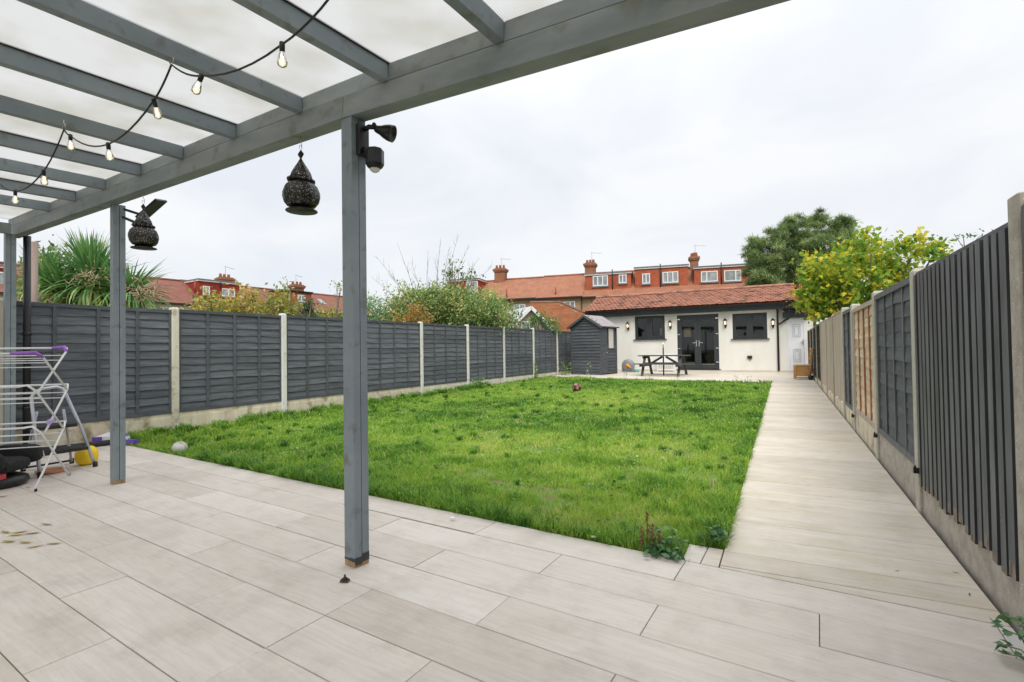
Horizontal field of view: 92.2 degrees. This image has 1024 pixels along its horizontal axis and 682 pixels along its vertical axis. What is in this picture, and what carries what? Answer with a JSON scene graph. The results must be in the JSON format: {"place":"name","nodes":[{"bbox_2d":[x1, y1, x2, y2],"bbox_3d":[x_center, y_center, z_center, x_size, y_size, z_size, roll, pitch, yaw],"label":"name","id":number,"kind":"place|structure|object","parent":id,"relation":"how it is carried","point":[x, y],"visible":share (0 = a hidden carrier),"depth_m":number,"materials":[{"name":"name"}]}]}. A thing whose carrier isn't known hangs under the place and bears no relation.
{"place":"outdoors","nodes":[
{"label":"outdoors","id":0,"kind":"place"},
{"bbox_2d":[0,261,21,300],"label":"terraced house","id":1,"kind":"structure","parent":0,"point":[1,277],"depth_m":35.93,"materials":[{"name":"red brick"}]},
{"bbox_2d":[0,272,2,283],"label":"window","id":2,"kind":"structure","parent":1,"relation":"in","point":[1,273],"depth_m":35.93,"materials":[{"name":"white paint"}]},
{"bbox_2d":[31,241,37,301],"bbox_3d":[-7.755,-0.028,7.982,0.109,3.160,0.109,-1,-1,29],"label":"timber pole","id":3,"kind":"object","parent":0,"point":[34,271],"visible":0.25,"depth_m":7.97,"materials":[{"name":"beige wood"}]},
{"bbox_2d":[16,264,109,300],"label":"terraced house","id":4,"kind":"structure","parent":0,"point":[22,275],"depth_m":38.40,"materials":[{"name":"brown brick"}]},
{"bbox_2d":[132,275,199,309],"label":"terraced house","id":5,"kind":"structure","parent":0,"point":[179,290],"depth_m":45.93,"materials":[{"name":"red tile"}]},
{"bbox_2d":[154,307,179,309],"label":"window","id":6,"kind":"structure","parent":5,"relation":"in","point":[164,308],"depth_m":44.04,"materials":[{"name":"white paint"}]},
{"bbox_2d":[264,275,318,314],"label":"terraced house","id":7,"kind":"structure","parent":0,"point":[299,291],"depth_m":56.52,"materials":[{"name":"red brick"}]},
{"bbox_2d":[298,295,304,302],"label":"window","id":8,"kind":"structure","parent":7,"relation":"in","point":[302,299],"depth_m":56.45,"materials":[{"name":"white paint"}]},
{"bbox_2d":[311,293,373,319],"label":"terraced house","id":9,"kind":"structure","parent":0,"point":[319,298],"depth_m":61.01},
{"bbox_2d":[340,574,349,582],"bbox_3d":[-0.800,1.136,2.359,0.040,0.036,0.036,-1,-1,9],"label":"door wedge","id":10,"kind":"object","parent":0,"point":[344,579],"depth_m":2.35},
{"bbox_2d":[126,375,771,559],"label":"lawn","id":11,"kind":"structure","parent":0,"point":[560,500],"depth_m":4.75,"materials":[{"name":"plant"}]},
{"bbox_2d":[126,439,139,443],"bbox_3d":[-4.657,1.231,6.035,0.130,0.045,0.075,-1,-1,-6],"label":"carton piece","id":12,"kind":"object","parent":11,"relation":"on","point":[134,441],"visible":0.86,"depth_m":6.00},
{"bbox_2d":[171,441,187,452],"bbox_3d":[-3.776,1.218,5.595,0.156,0.156,0.156,-1,-1,29],"label":"white ball","id":13,"kind":"object","parent":11,"relation":"on","point":[180,445],"visible":0.69,"depth_m":5.55,"materials":[{"name":"white plastic"}]},
{"bbox_2d":[142,378,768,548],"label":"lawn weeds","id":14,"kind":"object","parent":11,"relation":"on","point":[577,417],"visible":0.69,"depth_m":5.83,"materials":[{"name":"green plant"}]},
{"bbox_2d":[472,376,489,386],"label":"leafy weed","id":15,"kind":"object","parent":11,"relation":"on","point":[480,383],"visible":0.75,"depth_m":13.59,"materials":[{"name":"green plant"}]},
{"bbox_2d":[572,383,580,391],"bbox_3d":[1.529,1.107,11.648,0.220,0.220,0.220,-1,-1,29],"label":"football","id":16,"kind":"object","parent":11,"relation":"on","point":[576,386],"visible":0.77,"depth_m":11.57,"materials":[{"name":"leather"}]},
{"bbox_2d":[639,524,703,544],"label":"leafy weed","id":17,"kind":"object","parent":11,"relation":"on","point":[665,527],"visible":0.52,"depth_m":2.71,"materials":[{"name":"green plant"}]},
{"bbox_2d":[687,519,731,544],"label":"leafy weed","id":18,"kind":"object","parent":11,"relation":"on","point":[716,532],"visible":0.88,"depth_m":2.75,"materials":[{"name":"green plant"}]},
{"bbox_2d":[451,259,508,322],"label":"terraced house","id":19,"kind":"structure","parent":0,"point":[500,273],"depth_m":57.37,"materials":[{"name":"orange brick"}]},
{"bbox_2d":[466,281,477,293],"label":"window","id":20,"kind":"structure","parent":19,"relation":"in","point":[476,283],"depth_m":55.85,"materials":[{"name":"white paint"}]},
{"bbox_2d":[0,445,1023,681],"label":"patio","id":21,"kind":"structure","parent":0,"point":[156,566],"depth_m":2.13,"materials":[{"name":"tile"}]},
{"bbox_2d":[0,444,44,489],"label":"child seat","id":22,"kind":"object","parent":21,"relation":"on","point":[12,461],"visible":0.99,"depth_m":4.25,"materials":[{"name":"black plastic"}]},
{"bbox_2d":[0,346,70,491],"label":"clothes airer","id":23,"kind":"object","parent":21,"relation":"on","point":[53,419],"visible":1,"depth_m":4.25,"materials":[{"name":"metal"}]},
{"bbox_2d":[34,467,66,474],"bbox_3d":[-4.367,1.230,4.665,0.230,0.030,0.228,-1,-1,29],"label":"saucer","id":24,"kind":"object","parent":21,"relation":"on","point":[52,470],"visible":0.66,"depth_m":4.67,"materials":[{"name":"ceramic"}]},
{"bbox_2d":[20,386,97,477],"bbox_3d":[-4.396,0.841,4.785,0.532,0.825,0.477,-1,-1,29],"label":"step ladder","id":25,"kind":"object","parent":21,"relation":"on","point":[69,448],"visible":0.74,"depth_m":4.74,"materials":[{"name":"silver metal"}]},
{"bbox_2d":[43,440,109,449],"bbox_3d":[-5.120,1.241,5.827,0.064,0.064,0.873,-2,-1,42],"label":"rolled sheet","id":26,"kind":"object","parent":21,"relation":"on","point":[100,443],"visible":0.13,"depth_m":5.90,"materials":[{"name":"black plastic"}]},
{"bbox_2d":[74,445,98,464],"bbox_3d":[-4.306,1.155,4.986,0.188,0.190,0.187,-1,-1,29],"label":"bucket","id":27,"kind":"object","parent":21,"relation":"on","point":[82,457],"visible":0.66,"depth_m":4.92,"materials":[{"name":"yellow plastic"}]},
{"bbox_2d":[92,432,129,441],"bbox_3d":[-5.038,1.199,6.181,0.340,0.105,0.220,-1,-1,9],"label":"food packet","id":28,"kind":"object","parent":21,"relation":"on","point":[105,436],"visible":0.5,"depth_m":6.10,"materials":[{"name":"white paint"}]},
{"bbox_2d":[0,0,789,567],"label":"pergola","id":29,"kind":"object","parent":21,"relation":"on","point":[494,48],"visible":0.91,"depth_m":2.54,"materials":[{"name":"grey paint"}]},
{"bbox_2d":[22,236,31,443],"bbox_3d":[-5.493,0.042,5.576,0.077,2.470,0.077,-1,-1,29],"label":"downpipe","id":30,"kind":"object","parent":29,"relation":"attached to","point":[26,377],"visible":0.8,"depth_m":5.56,"materials":[{"name":"black plastic"}]},
{"bbox_2d":[128,192,158,250],"bbox_3d":[-2.904,-0.951,3.881,0.198,0.453,0.198,0,1,12],"label":"hanging lantern","id":31,"kind":"object","parent":29,"relation":"hanging from","point":[143,234],"visible":1,"depth_m":3.83,"materials":[{"name":"metal"}]},
{"bbox_2d":[122,198,166,222],"bbox_3d":[-3.131,-1.058,4.130,0.491,0.258,0.157,-1,-1,13],"label":"floodlight","id":32,"kind":"object","parent":29,"relation":"attached to","point":[153,207],"visible":0.5,"depth_m":4.12,"materials":[{"name":"black plastic"}]},
{"bbox_2d":[0,0,328,203],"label":"festoon lights","id":33,"kind":"object","parent":29,"relation":"hanging from","point":[196,87],"visible":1,"depth_m":2.26,"materials":[{"name":"rubber"}]},
{"bbox_2d":[282,137,319,214],"bbox_3d":[-1.208,-0.955,2.821,0.198,0.434,0.198,-1,1,12],"label":"hanging lantern","id":34,"kind":"object","parent":29,"relation":"hanging from","point":[300,193],"visible":1,"depth_m":2.77,"materials":[{"name":"metal"}]},
{"bbox_2d":[356,122,396,172],"bbox_3d":[-0.706,-1.006,2.558,0.207,0.269,0.098,-1,-1,4],"label":"security light","id":35,"kind":"object","parent":29,"relation":"attached to","point":[373,156],"visible":1,"depth_m":2.55,"materials":[{"name":"black plastic"}]},
{"bbox_2d":[639,511,661,550],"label":"dock weed","id":36,"kind":"object","parent":21,"relation":"on","point":[647,530],"visible":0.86,"depth_m":2.66,"materials":[{"name":"green plant"}]},
{"bbox_2d":[642,542,689,560],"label":"leafy weed","id":37,"kind":"object","parent":21,"relation":"on","point":[668,553],"visible":0.98,"depth_m":2.57,"materials":[{"name":"green plant"}]},
{"bbox_2d":[990,612,1023,659],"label":"nightshade plant","id":38,"kind":"object","parent":21,"relation":"on","point":[1006,619],"visible":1,"depth_m":1.71,"materials":[{"name":"green plant"}]},
{"bbox_2d":[0,0,1023,344],"label":"sky","id":39,"kind":"structure","parent":0,"point":[904,115],"materials":[{"name":"white"}]},
{"bbox_2d":[535,273,584,309],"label":"terraced house","id":40,"kind":"structure","parent":0,"point":[568,289],"depth_m":53.08,"materials":[{"name":"orange tile"}]},
{"bbox_2d":[564,301,574,306],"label":"window","id":41,"kind":"structure","parent":40,"relation":"in","point":[572,303],"depth_m":51.63,"materials":[{"name":"white paint"}]},
{"bbox_2d":[582,253,634,310],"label":"terraced house","id":42,"kind":"structure","parent":0,"point":[612,282],"depth_m":51.25,"materials":[{"name":"orange brick"}]},
{"bbox_2d":[592,275,608,287],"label":"window","id":43,"kind":"structure","parent":42,"relation":"in","point":[598,281],"depth_m":51.51,"materials":[{"name":"white paint"}]},
{"bbox_2d":[618,274,626,284],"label":"window","id":44,"kind":"structure","parent":42,"relation":"in","point":[622,278],"depth_m":50.81,"materials":[{"name":"white paint"}]},
{"bbox_2d":[634,264,692,293],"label":"terraced house","id":45,"kind":"structure","parent":0,"point":[664,278],"depth_m":49.59,"materials":[{"name":"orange brick"}]},
{"bbox_2d":[641,273,650,284],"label":"window","id":46,"kind":"structure","parent":45,"relation":"in","point":[645,277],"depth_m":50.10,"materials":[{"name":"white paint"}]},
{"bbox_2d":[662,271,678,284],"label":"window","id":47,"kind":"structure","parent":45,"relation":"in","point":[668,277],"depth_m":49.41,"materials":[{"name":"white paint"}]},
{"bbox_2d":[550,371,815,382],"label":"terrace","id":48,"kind":"structure","parent":0,"point":[781,377],"depth_m":16.68,"materials":[{"name":"tile"}]},
{"bbox_2d":[558,361,571,374],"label":"leafy weed","id":49,"kind":"object","parent":48,"relation":"on","point":[566,372],"visible":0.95,"depth_m":18.61,"materials":[{"name":"green plant"}]},
{"bbox_2d":[567,315,618,374],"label":"garden shed","id":50,"kind":"structure","parent":48,"relation":"on","point":[594,341],"depth_m":18.65,"materials":[{"name":"grey paint"}]},
{"bbox_2d":[601,328,607,372],"bbox_3d":[3.459,0.362,18.382,0.056,1.680,0.385,-2,-1,41],"label":"door","id":51,"kind":"structure","parent":50,"relation":"in","point":[603,330],"depth_m":18.37,"materials":[{"name":"grey paint"}]},
{"bbox_2d":[607,328,613,348],"bbox_3d":[3.762,-0.096,18.751,0.034,0.800,0.435,-2,-1,41],"label":"window","id":52,"kind":"structure","parent":50,"relation":"in","point":[610,331],"depth_m":18.73,"materials":[{"name":"white glass"}]},
{"bbox_2d":[622,359,634,371],"bbox_3d":[4.673,0.992,19.853,0.510,0.525,0.295,-1,-1,29],"label":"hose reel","id":53,"kind":"object","parent":48,"relation":"on","point":[628,365],"visible":0.98,"depth_m":19.79,"materials":[{"name":"grey plastic"}]},
{"bbox_2d":[662,342,663,374],"bbox_3d":[5.379,0.626,17.501,0.047,1.180,0.047,-1,-1,29],"label":"parasol pole","id":54,"kind":"object","parent":48,"relation":"on","point":[663,357],"visible":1,"depth_m":17.48,"materials":[{"name":"grey metal"}]},
{"bbox_2d":[633,355,693,376],"bbox_3d":[5.410,0.863,17.505,1.740,0.725,1.510,-1,-1,32],"label":"picnic table","id":55,"kind":"object","parent":48,"relation":"on","point":[649,363],"visible":0.99,"depth_m":17.34,"materials":[{"name":"grey wood"}]},
{"bbox_2d":[583,283,812,371],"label":"outbuilding","id":56,"kind":"structure","parent":48,"relation":"on","point":[748,338],"depth_m":19.40,"materials":[{"name":"paint"}]},
{"bbox_2d":[635,315,666,339],"bbox_3d":[5.681,-0.539,20.298,1.350,1.000,0.170,-1,-1,29],"label":"window","id":57,"kind":"structure","parent":56,"relation":"in","point":[649,336],"depth_m":20.30,"materials":[{"name":"black plastic"}]},
{"bbox_2d":[677,314,720,369],"bbox_3d":[7.333,0.047,19.416,1.635,2.181,0.150,-1,-1,29],"label":"french door","id":58,"kind":"structure","parent":56,"relation":"in","point":[698,365],"depth_m":19.38,"materials":[{"name":"grey metal"}]},
{"bbox_2d":[731,312,769,339],"bbox_3d":[8.934,-0.550,18.507,1.303,0.999,0.170,-1,-1,29],"label":"window","id":59,"kind":"structure","parent":56,"relation":"in","point":[749,316],"depth_m":18.52,"materials":[{"name":"black glass"}]},
{"bbox_2d":[782,274,804,317],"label":"creeper","id":60,"kind":"object","parent":56,"relation":"attached to","point":[794,296],"visible":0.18,"depth_m":17.27,"materials":[{"name":"green plant"}]},
{"bbox_2d":[787,318,806,370],"bbox_3d":[10.334,0.127,17.874,0.582,1.930,0.115,-1,-1,29],"label":"side door","id":61,"kind":"structure","parent":56,"relation":"in","point":[796,327],"depth_m":17.86,"materials":[{"name":"white plastic"}]},
{"bbox_2d":[793,347,812,378],"bbox_3d":[8.624,0.661,14.596,0.465,0.931,0.450,-1,-1,25],"label":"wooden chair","id":62,"kind":"object","parent":48,"relation":"on","point":[800,369],"visible":0.95,"depth_m":14.44,"materials":[{"name":"brown wood"}]},
{"bbox_2d":[808,367,814,379],"bbox_3d":[8.622,0.926,14.192,0.212,0.392,0.169,-1,-1,29],"label":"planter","id":63,"kind":"object","parent":48,"relation":"on","point":[810,377],"visible":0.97,"depth_m":14.17,"materials":[{"name":"black plastic"}]},
{"bbox_2d":[688,245,750,291],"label":"terraced house","id":64,"kind":"structure","parent":0,"point":[715,276],"depth_m":48.10,"materials":[{"name":"red brick"}]},
{"bbox_2d":[700,271,718,283],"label":"window","id":65,"kind":"structure","parent":64,"relation":"in","point":[706,276],"depth_m":48.30,"materials":[{"name":"white paint"}]},
{"bbox_2d":[723,270,741,282],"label":"window","id":66,"kind":"structure","parent":64,"relation":"in","point":[730,276],"depth_m":47.68,"materials":[{"name":"white paint"}]},
{"bbox_2d":[684,383,1010,626],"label":"garden path","id":67,"kind":"structure","parent":0,"point":[827,504],"depth_m":2.99,"materials":[{"name":"tile"}]},
{"label":"ground","id":68,"kind":"structure","parent":0,"visible":0},
{"bbox_2d":[16,234,73,302],"bbox_3d":[-10.929,-0.412,11.443,1.954,3.997,1.395,-1,-1,29],"label":"shrub","id":69,"kind":"object","parent":68,"relation":"on","point":[50,246],"visible":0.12,"depth_m":11.26,"materials":[{"name":"green plant"}]},
{"bbox_2d":[0,226,176,308],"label":"cabbage palm","id":70,"kind":"object","parent":68,"relation":"on","point":[91,266],"visible":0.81,"depth_m":9.23,"materials":[{"name":"green plant"}]},
{"bbox_2d":[180,266,245,311],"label":"terraced house","id":71,"kind":"structure","parent":68,"relation":"on","point":[216,284],"depth_m":48.60,"materials":[{"name":"red brick"}]},
{"bbox_2d":[202,286,210,295],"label":"window","id":72,"kind":"structure","parent":71,"relation":"in","point":[208,288],"depth_m":47.80,"materials":[{"name":"white paint"}]},
{"bbox_2d":[222,288,235,298],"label":"window","id":73,"kind":"structure","parent":71,"relation":"in","point":[225,293],"depth_m":49.49,"materials":[{"name":"white paint"}]},
{"bbox_2d":[180,286,251,313],"bbox_3d":[-8.672,0.027,14.044,2.028,3.149,1.758,-1,-1,29],"label":"shrub","id":74,"kind":"object","parent":68,"relation":"on","point":[212,301],"visible":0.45,"depth_m":13.74,"materials":[{"name":"green plant"}]},
{"bbox_2d":[216,278,274,314],"bbox_3d":[-7.878,-0.133,14.705,1.567,3.458,1.889,0,-1,-24],"label":"shrub","id":75,"kind":"object","parent":68,"relation":"on","point":[250,307],"visible":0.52,"depth_m":14.48,"materials":[{"name":"green plant"}]},
{"bbox_2d":[239,286,283,314],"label":"terraced house","id":76,"kind":"structure","parent":68,"relation":"on","point":[262,292],"depth_m":53.62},
{"bbox_2d":[247,276,318,315],"bbox_3d":[-6.901,-0.215,15.091,1.657,3.613,2.060,-1,-1,29],"label":"shrub","id":77,"kind":"object","parent":68,"relation":"on","point":[285,303],"visible":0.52,"depth_m":14.85,"materials":[{"name":"green plant"}]},
{"bbox_2d":[0,298,570,445],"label":"garden fence","id":78,"kind":"object","parent":68,"relation":"on","point":[193,367],"visible":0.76,"depth_m":7.79,"materials":[{"name":"grey wood"}]},
{"bbox_2d":[298,295,318,316],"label":"shrub","id":79,"kind":"object","parent":68,"relation":"on","point":[309,309],"visible":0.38,"depth_m":13.82,"materials":[{"name":"green plant"}]},
{"bbox_2d":[307,280,342,318],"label":"shrub","id":80,"kind":"object","parent":68,"relation":"on","point":[336,313],"visible":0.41,"depth_m":15.57,"materials":[{"name":"green plant"}]},
{"bbox_2d":[338,290,404,320],"bbox_3d":[-4.612,-0.142,16.445,2.265,3.451,1.985,0,-1,-23],"label":"shrub","id":81,"kind":"object","parent":68,"relation":"on","point":[377,310],"visible":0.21,"depth_m":16.19,"materials":[{"name":"green plant"}]},
{"bbox_2d":[383,299,438,322],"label":"shrub","id":82,"kind":"object","parent":68,"relation":"on","point":[413,315],"visible":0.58,"depth_m":13.65,"materials":[{"name":"green plant"}]},
{"bbox_2d":[374,277,486,325],"bbox_3d":[-2.701,-0.294,16.151,3.854,3.694,2.786,-1,-1,-8],"label":"shrub","id":83,"kind":"object","parent":68,"relation":"on","point":[437,298],"visible":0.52,"depth_m":15.67,"materials":[{"name":"green plant"}]},
{"bbox_2d":[374,235,489,294],"bbox_3d":[-2.748,-1.086,17.002,4.210,5.255,0.473,-1,-1,0],"label":"bare tree","id":84,"kind":"object","parent":68,"relation":"on","point":[435,272],"visible":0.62,"depth_m":17.01,"materials":[{"name":"grey plant"}]},
{"bbox_2d":[438,255,485,324],"bbox_3d":[-1.742,-0.669,16.398,1.462,4.409,1.384,-1,-1,29],"label":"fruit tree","id":85,"kind":"object","parent":68,"relation":"on","point":[450,274],"visible":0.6,"depth_m":16.44,"materials":[{"name":"green plant"}]},
{"bbox_2d":[442,284,527,333],"bbox_3d":[-0.731,-0.107,15.473,2.803,3.242,2.070,0,-1,-30],"label":"shrub","id":86,"kind":"object","parent":68,"relation":"on","point":[487,315],"visible":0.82,"depth_m":15.15,"materials":[{"name":"green plant"}]},
{"bbox_2d":[475,285,516,326],"bbox_3d":[-0.671,-0.342,18.810,1.993,3.817,1.744,-1,-1,7],"label":"shrub","id":87,"kind":"object","parent":68,"relation":"on","point":[488,293],"visible":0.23,"depth_m":18.76,"materials":[{"name":"green plant"}]},
{"bbox_2d":[489,276,543,316],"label":"terraced house","id":88,"kind":"structure","parent":68,"relation":"on","point":[523,291],"depth_m":54.82,"materials":[{"name":"orange tile"}]},
{"bbox_2d":[514,304,524,308],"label":"window","id":89,"kind":"structure","parent":88,"relation":"in","point":[522,305],"depth_m":53.32,"materials":[{"name":"white paint"}]},
{"bbox_2d":[508,306,551,329],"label":"neighbour shed","id":90,"kind":"structure","parent":68,"relation":"on","point":[527,312],"depth_m":20.95,"materials":[{"name":"white paint"}]},
{"bbox_2d":[521,321,529,328],"bbox_3d":[0.579,-0.561,20.896,0.400,0.550,0.035,0,-1,-23],"label":"window","id":91,"kind":"structure","parent":90,"relation":"in","point":[524,322],"depth_m":20.86,"materials":[{"name":"white paint"}]},
{"bbox_2d":[521,309,563,345],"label":"ivy","id":92,"kind":"object","parent":68,"relation":"on","point":[543,324],"visible":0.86,"depth_m":18.73,"materials":[{"name":"green plant"}]},
{"bbox_2d":[530,301,584,331],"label":"roof","id":93,"kind":"structure","parent":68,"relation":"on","point":[567,314],"depth_m":23.97,"materials":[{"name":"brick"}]},
{"bbox_2d":[738,206,864,326],"bbox_3d":[23.245,-4.610,39.445,9.801,12.565,6.749,-1,-1,14],"label":"pine tree","id":94,"kind":"object","parent":68,"relation":"on","point":[763,265],"visible":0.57,"depth_m":38.81,"materials":[{"name":"green plant"}]},
{"bbox_2d":[786,222,963,326],"bbox_3d":[9.144,-0.827,12.280,4.633,4.300,1.895,-1,-1,-3],"label":"fig tree","id":95,"kind":"object","parent":68,"relation":"on","point":[817,304],"visible":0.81,"depth_m":11.99,"materials":[{"name":"green plant"}]},
{"bbox_2d":[807,192,1023,639],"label":"patchwork fence","id":96,"kind":"object","parent":68,"relation":"on","point":[918,374],"visible":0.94,"depth_m":2.51,"materials":[{"name":"wood"}]},
{"bbox_2d":[937,228,992,246],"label":"sprig","id":97,"kind":"object","parent":68,"relation":"on","point":[970,235],"visible":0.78,"depth_m":6.00,"materials":[{"name":"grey plant"}]}
]}

